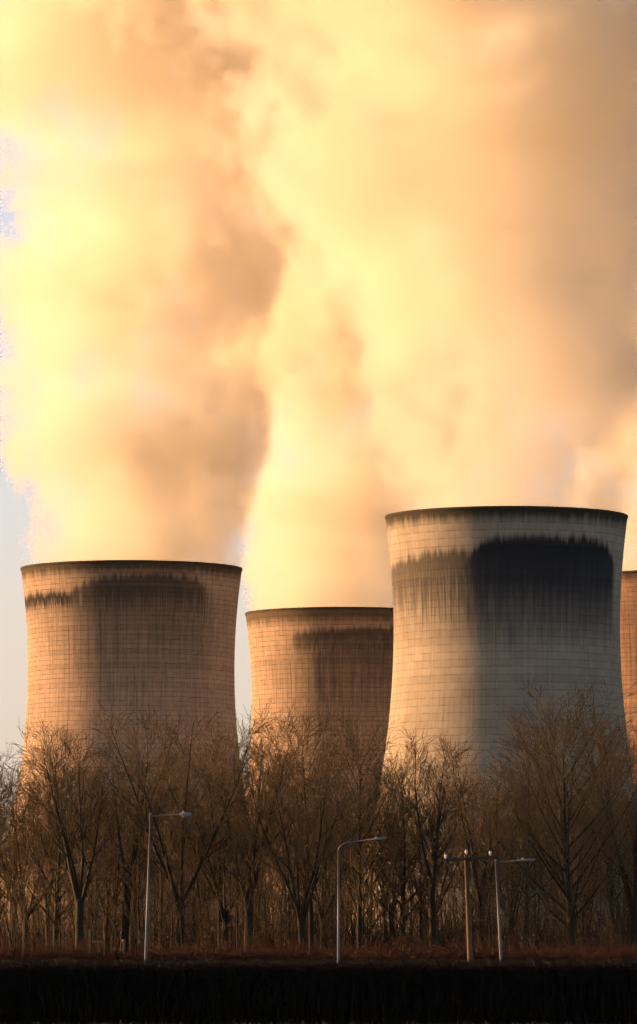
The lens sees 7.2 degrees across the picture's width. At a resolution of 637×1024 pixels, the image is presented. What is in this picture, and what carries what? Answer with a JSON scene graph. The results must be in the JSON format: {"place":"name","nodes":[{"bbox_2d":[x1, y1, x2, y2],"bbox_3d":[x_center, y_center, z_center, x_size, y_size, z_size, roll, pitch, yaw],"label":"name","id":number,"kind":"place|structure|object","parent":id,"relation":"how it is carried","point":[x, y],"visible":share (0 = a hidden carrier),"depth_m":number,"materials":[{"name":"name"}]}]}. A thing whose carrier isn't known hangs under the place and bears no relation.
{"place":"outdoors","nodes":[
{"label":"outdoors","id":0,"kind":"place"},
{"bbox_2d":[1,1018,630,1023],"bbox_3d":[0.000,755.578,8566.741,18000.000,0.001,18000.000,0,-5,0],"label":"ground","id":1,"kind":"structure","parent":0,"point":[323,1022],"depth_m":131.35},
{"bbox_2d":[0,846,28,949],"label":"bare sapling","id":2,"kind":"object","parent":1,"relation":"on","point":[7,899],"visible":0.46,"depth_m":359.00,"materials":[{"name":"brown plant"}]},
{"bbox_2d":[0,877,33,949],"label":"bare sapling","id":3,"kind":"object","parent":1,"relation":"on","point":[11,926],"visible":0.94,"depth_m":341.10,"materials":[{"name":"brown plant"}]},
{"bbox_2d":[0,764,34,916],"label":"bare tree","id":4,"kind":"object","parent":1,"relation":"on","point":[5,884],"visible":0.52,"depth_m":363.70,"materials":[{"name":"brown plant"}]},
{"bbox_2d":[0,855,34,951],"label":"bare sapling","id":5,"kind":"object","parent":1,"relation":"on","point":[15,870],"visible":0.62,"depth_m":353.22,"materials":[{"name":"brown plant"}]},
{"bbox_2d":[0,836,42,952],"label":"bare sapling","id":6,"kind":"object","parent":1,"relation":"on","point":[26,909],"visible":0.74,"depth_m":350.93,"materials":[{"name":"brown plant"}]},
{"bbox_2d":[0,740,51,844],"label":"bare tree","id":7,"kind":"object","parent":1,"relation":"on","point":[2,781],"visible":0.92,"depth_m":341.36,"materials":[{"name":"brown plant"}]},
{"bbox_2d":[0,765,54,947],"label":"bare tree","id":8,"kind":"object","parent":1,"relation":"on","point":[9,888],"visible":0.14,"depth_m":369.39,"materials":[{"name":"brown plant"}]},
{"bbox_2d":[13,779,66,950],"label":"bare tree","id":9,"kind":"object","parent":1,"relation":"on","point":[46,918],"visible":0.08,"depth_m":373.34,"materials":[{"name":"brown plant"}]},
{"bbox_2d":[32,872,62,952],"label":"bare sapling","id":10,"kind":"object","parent":1,"relation":"on","point":[39,897],"visible":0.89,"depth_m":339.98,"materials":[{"name":"brown plant"}]},
{"bbox_2d":[0,720,125,949],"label":"bare tree","id":11,"kind":"object","parent":1,"relation":"on","point":[57,880],"visible":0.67,"depth_m":345.96,"materials":[{"name":"brown plant"}]},
{"bbox_2d":[16,788,110,948],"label":"bare tree","id":12,"kind":"object","parent":1,"relation":"on","point":[48,870],"visible":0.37,"depth_m":360.92,"materials":[{"name":"brown plant"}]},
{"bbox_2d":[55,876,74,951],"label":"bare sapling","id":13,"kind":"object","parent":1,"relation":"on","point":[68,915],"visible":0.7,"depth_m":343.37,"materials":[{"name":"brown plant"}]},
{"bbox_2d":[0,757,130,949],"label":"bare tree","id":14,"kind":"object","parent":1,"relation":"on","point":[23,853],"visible":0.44,"depth_m":361.76,"materials":[{"name":"brown plant"}]},
{"bbox_2d":[3,713,140,952],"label":"bare tree","id":15,"kind":"object","parent":1,"relation":"on","point":[79,895],"visible":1,"depth_m":338.98,"materials":[{"name":"brown plant"}]},
{"bbox_2d":[46,754,140,940],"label":"bare tree","id":16,"kind":"object","parent":1,"relation":"on","point":[88,809],"visible":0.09,"depth_m":429.33,"materials":[{"name":"brown plant"}]},
{"bbox_2d":[82,838,111,953],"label":"bare sapling","id":17,"kind":"object","parent":1,"relation":"on","point":[95,909],"visible":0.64,"depth_m":351.14,"materials":[{"name":"brown plant"}]},
{"bbox_2d":[84,862,113,947],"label":"bare sapling","id":18,"kind":"object","parent":1,"relation":"on","point":[92,885],"visible":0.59,"depth_m":364.05,"materials":[{"name":"brown plant"}]},
{"bbox_2d":[65,790,161,950],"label":"bare tree","id":19,"kind":"object","parent":1,"relation":"on","point":[126,855],"visible":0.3,"depth_m":376.82,"materials":[{"name":"brown plant"}]},
{"bbox_2d":[94,817,140,950],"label":"bare sapling","id":20,"kind":"object","parent":1,"relation":"on","point":[116,894],"visible":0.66,"depth_m":373.60,"materials":[{"name":"brown plant"}]},
{"bbox_2d":[99,843,140,952],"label":"bare sapling","id":21,"kind":"object","parent":1,"relation":"on","point":[114,902],"visible":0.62,"depth_m":373.83,"materials":[{"name":"brown plant"}]},
{"bbox_2d":[72,758,195,951],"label":"bare tree","id":22,"kind":"object","parent":1,"relation":"on","point":[127,785],"visible":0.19,"depth_m":384.24,"materials":[{"name":"brown plant"}]},
{"bbox_2d":[0,560,272,945],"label":"cooling tower","id":23,"kind":"structure","parent":1,"relation":"on","point":[160,634],"depth_m":1440.37,"materials":[{"name":"concrete"}]},
{"bbox_2d":[92,772,182,953],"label":"bare tree","id":24,"kind":"object","parent":1,"relation":"on","point":[134,888],"visible":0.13,"depth_m":384.82,"materials":[{"name":"brown plant"}]},
{"bbox_2d":[116,801,164,954],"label":"bare sapling","id":25,"kind":"object","parent":1,"relation":"on","point":[141,894],"visible":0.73,"depth_m":355.87,"materials":[{"name":"brown plant"}]},
{"bbox_2d":[118,829,164,945],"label":"bare sapling","id":26,"kind":"object","parent":1,"relation":"on","point":[142,917],"visible":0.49,"depth_m":377.47,"materials":[{"name":"brown plant"}]},
{"bbox_2d":[85,704,198,954],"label":"bare tree","id":27,"kind":"object","parent":1,"relation":"on","point":[125,929],"visible":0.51,"depth_m":360.69,"materials":[{"name":"brown plant"}]},
{"bbox_2d":[134,827,173,948],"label":"bare sapling","id":28,"kind":"object","parent":1,"relation":"on","point":[153,922],"visible":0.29,"depth_m":380.43,"materials":[{"name":"brown plant"}]},
{"bbox_2d":[144,822,177,948],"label":"bare sapling","id":29,"kind":"object","parent":1,"relation":"on","point":[161,906],"visible":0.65,"depth_m":353.36,"materials":[{"name":"brown plant"}]},
{"bbox_2d":[128,827,195,952],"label":"bare sapling","id":30,"kind":"object","parent":1,"relation":"on","point":[167,925],"visible":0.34,"depth_m":371.42,"materials":[{"name":"brown plant"}]},
{"bbox_2d":[122,779,201,948],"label":"bare tree","id":31,"kind":"object","parent":1,"relation":"on","point":[161,867],"visible":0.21,"depth_m":384.74,"materials":[{"name":"brown plant"}]},
{"bbox_2d":[143,811,192,969],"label":"street lamp","id":32,"kind":"object","parent":1,"relation":"on","point":[185,814],"visible":0.94,"depth_m":284.25,"materials":[{"name":"metal"}]},
{"bbox_2d":[132,744,211,907],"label":"bare tree","id":33,"kind":"object","parent":1,"relation":"on","point":[180,797],"visible":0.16,"depth_m":416.53,"materials":[{"name":"brown plant"}]},
{"bbox_2d":[162,855,202,950],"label":"bare sapling","id":34,"kind":"object","parent":1,"relation":"on","point":[179,916],"visible":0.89,"depth_m":342.86,"materials":[{"name":"brown plant"}]},
{"bbox_2d":[81,693,288,951],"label":"bare tree","id":35,"kind":"object","parent":1,"relation":"on","point":[182,822],"visible":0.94,"depth_m":344.31,"materials":[{"name":"brown plant"}]},
{"bbox_2d":[176,839,213,945],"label":"bare sapling","id":36,"kind":"object","parent":1,"relation":"on","point":[194,916],"visible":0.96,"depth_m":343.99,"materials":[{"name":"brown plant"}]},
{"bbox_2d":[171,816,226,952],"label":"bare sapling","id":37,"kind":"object","parent":1,"relation":"on","point":[199,897],"visible":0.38,"depth_m":367.22,"materials":[{"name":"brown plant"}]},
{"bbox_2d":[151,742,249,938],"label":"bare tree","id":38,"kind":"object","parent":1,"relation":"on","point":[202,814],"visible":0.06,"depth_m":427.39,"materials":[{"name":"brown plant"}]},
{"bbox_2d":[188,869,221,947],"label":"bare sapling","id":39,"kind":"object","parent":1,"relation":"on","point":[201,922],"visible":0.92,"depth_m":345.62,"materials":[{"name":"brown plant"}]},
{"bbox_2d":[156,715,282,951],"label":"bare tree","id":40,"kind":"object","parent":1,"relation":"on","point":[220,871],"visible":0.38,"depth_m":365.58,"materials":[{"name":"brown plant"}]},
{"bbox_2d":[203,874,251,951],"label":"bare sapling","id":41,"kind":"object","parent":1,"relation":"on","point":[219,915],"visible":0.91,"depth_m":340.19,"materials":[{"name":"brown plant"}]},
{"bbox_2d":[142,742,320,951],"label":"bare tree","id":42,"kind":"object","parent":1,"relation":"on","point":[224,913],"visible":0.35,"depth_m":361.72,"materials":[{"name":"brown plant"}]},
{"bbox_2d":[214,822,256,947],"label":"bare sapling","id":43,"kind":"object","parent":1,"relation":"on","point":[236,896],"visible":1,"depth_m":339.03,"materials":[{"name":"brown plant"}]},
{"bbox_2d":[233,871,263,948],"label":"bare sapling","id":44,"kind":"object","parent":1,"relation":"on","point":[247,926],"visible":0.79,"depth_m":344.52,"materials":[{"name":"brown plant"}]},
{"bbox_2d":[227,818,283,941],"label":"bare sapling","id":45,"kind":"object","parent":1,"relation":"on","point":[255,928],"visible":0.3,"depth_m":365.75,"materials":[{"name":"brown plant"}]},
{"bbox_2d":[214,786,303,948],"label":"bare tree","id":46,"kind":"object","parent":1,"relation":"on","point":[278,879],"visible":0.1,"depth_m":401.54,"materials":[{"name":"brown plant"}]},
{"bbox_2d":[186,707,333,950],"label":"bare tree","id":47,"kind":"object","parent":1,"relation":"on","point":[254,873],"visible":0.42,"depth_m":354.84,"materials":[{"name":"brown plant"}]},
{"bbox_2d":[247,846,284,945],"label":"bare sapling","id":48,"kind":"object","parent":1,"relation":"on","point":[264,911],"visible":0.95,"depth_m":347.43,"materials":[{"name":"brown plant"}]},
{"bbox_2d":[266,881,301,949],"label":"bare sapling","id":49,"kind":"object","parent":1,"relation":"on","point":[277,894],"visible":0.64,"depth_m":347.95,"materials":[{"name":"brown plant"}]},
{"bbox_2d":[266,821,319,947],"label":"bare sapling","id":50,"kind":"object","parent":1,"relation":"on","point":[289,906],"visible":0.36,"depth_m":374.31,"materials":[{"name":"brown plant"}]},
{"bbox_2d":[221,737,373,950],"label":"bare tree","id":51,"kind":"object","parent":1,"relation":"on","point":[302,911],"visible":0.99,"depth_m":339.65,"materials":[{"name":"brown plant"}]},
{"bbox_2d":[256,795,342,946],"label":"bare tree","id":52,"kind":"object","parent":1,"relation":"on","point":[296,872],"visible":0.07,"depth_m":407.94,"materials":[{"name":"brown plant"}]},
{"bbox_2d":[232,694,373,950],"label":"bare tree","id":53,"kind":"object","parent":1,"relation":"on","point":[310,908],"visible":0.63,"depth_m":351.11,"materials":[{"name":"brown plant"}]},
{"bbox_2d":[291,843,329,948],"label":"bare sapling","id":54,"kind":"object","parent":1,"relation":"on","point":[315,912],"visible":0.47,"depth_m":366.71,"materials":[{"name":"brown plant"}]},
{"bbox_2d":[0,895,629,954],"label":"brushwood","id":55,"kind":"object","parent":1,"relation":"on","point":[440,940],"visible":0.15,"depth_m":395.05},
{"bbox_2d":[0,954,636,1023],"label":"hedge","id":56,"kind":"object","parent":1,"relation":"on","point":[319,992],"visible":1,"depth_m":129.08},
{"bbox_2d":[0,928,636,980],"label":"undergrowth","id":57,"kind":"object","parent":1,"relation":"on","point":[298,953],"visible":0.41,"depth_m":322.74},
{"bbox_2d":[245,607,399,948],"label":"cooling tower","id":58,"kind":"structure","parent":1,"relation":"on","point":[334,657],"depth_m":1630.41,"materials":[{"name":"concrete"}]},
{"bbox_2d":[263,761,387,952],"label":"bare tree","id":59,"kind":"object","parent":1,"relation":"on","point":[330,903],"visible":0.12,"depth_m":385.13,"materials":[{"name":"brown plant"}]},
{"bbox_2d":[319,869,347,948],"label":"bare sapling","id":60,"kind":"object","parent":1,"relation":"on","point":[326,937],"visible":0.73,"depth_m":363.95,"materials":[{"name":"brown plant"}]},
{"bbox_2d":[321,838,370,948],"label":"bare sapling","id":61,"kind":"object","parent":1,"relation":"on","point":[347,915],"visible":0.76,"depth_m":349.62,"materials":[{"name":"brown plant"}]},
{"bbox_2d":[333,826,369,948],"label":"bare sapling","id":62,"kind":"object","parent":1,"relation":"on","point":[350,922],"visible":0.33,"depth_m":366.11,"materials":[{"name":"brown plant"}]},
{"bbox_2d":[289,706,427,952],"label":"bare tree","id":63,"kind":"object","parent":1,"relation":"on","point":[358,908],"visible":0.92,"depth_m":348.27,"materials":[{"name":"brown plant"}]},
{"bbox_2d":[337,836,385,964],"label":"street lamp","id":64,"kind":"object","parent":1,"relation":"on","point":[338,914],"visible":0.93,"depth_m":299.12,"materials":[{"name":"metal"}]},
{"bbox_2d":[340,837,383,951],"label":"bare sapling","id":65,"kind":"object","parent":1,"relation":"on","point":[363,897],"visible":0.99,"depth_m":346.12,"materials":[{"name":"brown plant"}]},
{"bbox_2d":[320,772,428,942],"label":"bare tree","id":66,"kind":"object","parent":1,"relation":"on","point":[364,852],"visible":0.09,"depth_m":402.42,"materials":[{"name":"brown plant"}]},
{"bbox_2d":[327,771,440,949],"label":"bare tree","id":67,"kind":"object","parent":1,"relation":"on","point":[384,914],"visible":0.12,"depth_m":396.39,"materials":[{"name":"brown plant"}]},
{"bbox_2d":[341,791,430,943],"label":"bare tree","id":68,"kind":"object","parent":1,"relation":"on","point":[389,853],"visible":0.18,"depth_m":398.94,"materials":[{"name":"brown plant"}]},
{"bbox_2d":[365,810,410,950],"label":"bare sapling","id":69,"kind":"object","parent":1,"relation":"on","point":[388,909],"visible":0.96,"depth_m":347.91,"materials":[{"name":"brown plant"}]},
{"bbox_2d":[379,827,417,952],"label":"bare sapling","id":70,"kind":"object","parent":1,"relation":"on","point":[400,902],"visible":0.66,"depth_m":356.70,"materials":[{"name":"brown plant"}]},
{"bbox_2d":[390,832,427,949],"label":"bare sapling","id":71,"kind":"object","parent":1,"relation":"on","point":[411,922],"visible":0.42,"depth_m":372.64,"materials":[{"name":"brown plant"}]},
{"bbox_2d":[340,735,482,948],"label":"bare tree","id":72,"kind":"object","parent":1,"relation":"on","point":[404,867],"visible":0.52,"depth_m":356.94,"materials":[{"name":"brown plant"}]},
{"bbox_2d":[396,830,442,952],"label":"bare sapling","id":73,"kind":"object","parent":1,"relation":"on","point":[421,901],"visible":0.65,"depth_m":356.77,"materials":[{"name":"brown plant"}]},
{"bbox_2d":[369,760,476,872],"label":"bare tree","id":74,"kind":"object","parent":1,"relation":"on","point":[424,805],"visible":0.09,"depth_m":425.85,"materials":[{"name":"brown plant"}]},
{"bbox_2d":[409,864,439,950],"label":"bare sapling","id":75,"kind":"object","parent":1,"relation":"on","point":[426,931],"visible":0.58,"depth_m":360.40,"materials":[{"name":"brown plant"}]},
{"bbox_2d":[381,792,486,948],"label":"bare tree","id":76,"kind":"object","parent":1,"relation":"on","point":[438,880],"visible":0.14,"depth_m":409.73,"materials":[{"name":"brown plant"}]},
{"bbox_2d":[384,726,488,952],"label":"bare tree","id":77,"kind":"object","parent":1,"relation":"on","point":[432,913],"visible":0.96,"depth_m":349.86,"materials":[{"name":"brown plant"}]},
{"bbox_2d":[439,885,475,954],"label":"bare sapling","id":78,"kind":"object","parent":1,"relation":"on","point":[451,921],"visible":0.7,"depth_m":374.15,"materials":[{"name":"brown plant"}]},
{"bbox_2d":[416,774,517,942],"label":"bare tree","id":79,"kind":"object","parent":1,"relation":"on","point":[463,835],"visible":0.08,"depth_m":437.05,"materials":[{"name":"brown plant"}]},
{"bbox_2d":[444,850,491,965],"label":"utility pole","id":80,"kind":"object","parent":1,"relation":"on","point":[466,858],"visible":0.94,"depth_m":291.06,"materials":[{"name":"brown wood"}]},
{"bbox_2d":[430,766,508,941],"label":"bare tree","id":81,"kind":"object","parent":1,"relation":"on","point":[452,857],"visible":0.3,"depth_m":383.68,"materials":[{"name":"brown plant"}]},
{"bbox_2d":[447,843,493,946],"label":"bare sapling","id":82,"kind":"object","parent":1,"relation":"on","point":[470,901],"visible":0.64,"depth_m":363.26,"materials":[{"name":"brown plant"}]},
{"bbox_2d":[417,731,545,950],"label":"bare tree","id":83,"kind":"object","parent":1,"relation":"on","point":[478,896],"visible":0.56,"depth_m":367.34,"materials":[{"name":"brown plant"}]},
{"bbox_2d":[459,807,518,948],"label":"bare sapling","id":84,"kind":"object","parent":1,"relation":"on","point":[482,918],"visible":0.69,"depth_m":346.66,"materials":[{"name":"brown plant"}]},
{"bbox_2d":[346,506,636,945],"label":"cooling tower","id":85,"kind":"structure","parent":1,"relation":"on","point":[492,605],"depth_m":1267.50,"materials":[{"name":"concrete"}]},
{"bbox_2d":[476,833,514,952],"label":"bare sapling","id":86,"kind":"object","parent":1,"relation":"on","point":[500,859],"visible":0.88,"depth_m":340.37,"materials":[{"name":"brown plant"}]},
{"bbox_2d":[477,874,519,952],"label":"bare sapling","id":87,"kind":"object","parent":1,"relation":"on","point":[502,917],"visible":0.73,"depth_m":339.87,"materials":[{"name":"brown plant"}]},
{"bbox_2d":[443,793,556,949],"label":"bare tree","id":88,"kind":"object","parent":1,"relation":"on","point":[514,905],"visible":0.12,"depth_m":381.74,"materials":[{"name":"brown plant"}]},
{"bbox_2d":[492,825,529,950],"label":"bare sapling","id":89,"kind":"object","parent":1,"relation":"on","point":[511,866],"visible":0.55,"depth_m":359.68,"materials":[{"name":"brown plant"}]},
{"bbox_2d":[495,858,535,959],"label":"street lamp","id":90,"kind":"object","parent":1,"relation":"on","point":[498,913],"visible":0.91,"depth_m":299.07,"materials":[{"name":"metal"}]},
{"bbox_2d":[506,858,549,948],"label":"bare sapling","id":91,"kind":"object","parent":1,"relation":"on","point":[520,910],"visible":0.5,"depth_m":358.34,"materials":[{"name":"brown plant"}]},
{"bbox_2d":[429,678,636,950],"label":"bare tree","id":92,"kind":"object","parent":1,"relation":"on","point":[570,903],"visible":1,"depth_m":335.18,"materials":[{"name":"brown plant"}]},
{"bbox_2d":[469,707,603,943],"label":"bare tree","id":93,"kind":"object","parent":1,"relation":"on","point":[519,796],"visible":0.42,"depth_m":370.81,"materials":[{"name":"brown plant"}]},
{"bbox_2d":[514,767,604,942],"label":"bare tree","id":94,"kind":"object","parent":1,"relation":"on","point":[552,841],"visible":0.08,"depth_m":415.69,"materials":[{"name":"brown plant"}]},
{"bbox_2d":[541,846,595,948],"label":"bare sapling","id":95,"kind":"object","parent":1,"relation":"on","point":[555,909],"visible":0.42,"depth_m":340.89,"materials":[{"name":"brown plant"}]},
{"bbox_2d":[549,831,599,944],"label":"bare sapling","id":96,"kind":"object","parent":1,"relation":"on","point":[575,919],"visible":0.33,"depth_m":362.46,"materials":[{"name":"brown plant"}]},
{"bbox_2d":[553,811,608,949],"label":"bare sapling","id":97,"kind":"object","parent":1,"relation":"on","point":[582,926],"visible":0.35,"depth_m":354.84,"materials":[{"name":"brown plant"}]},
{"bbox_2d":[537,766,633,951],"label":"bare tree","id":98,"kind":"object","parent":1,"relation":"on","point":[585,931],"visible":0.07,"depth_m":403.52,"materials":[{"name":"brown plant"}]},
{"bbox_2d":[549,797,622,950],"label":"bare tree","id":99,"kind":"object","parent":1,"relation":"on","point":[582,869],"visible":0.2,"depth_m":383.85,"materials":[{"name":"brown plant"}]},
{"bbox_2d":[536,717,636,950],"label":"bare tree","id":100,"kind":"object","parent":1,"relation":"on","point":[608,883],"visible":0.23,"depth_m":379.13,"materials":[{"name":"brown plant"}]},
{"bbox_2d":[549,705,636,951],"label":"bare tree","id":101,"kind":"object","parent":1,"relation":"on","point":[632,905],"visible":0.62,"depth_m":344.48,"materials":[{"name":"brown plant"}]},
{"bbox_2d":[575,570,636,942],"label":"cooling tower","id":102,"kind":"structure","parent":1,"relation":"on","point":[628,625],"depth_m":1476.97,"materials":[{"name":"concrete"}]},
{"bbox_2d":[597,831,633,951],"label":"bare sapling","id":103,"kind":"object","parent":1,"relation":"on","point":[613,934],"visible":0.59,"depth_m":365.41,"materials":[{"name":"brown plant"}]},
{"bbox_2d":[607,837,635,949],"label":"bare sapling","id":104,"kind":"object","parent":1,"relation":"on","point":[627,927],"visible":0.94,"depth_m":345.41,"materials":[{"name":"brown plant"}]},
{"bbox_2d":[0,0,636,942],"label":"sky","id":105,"kind":"structure","parent":0,"point":[280,280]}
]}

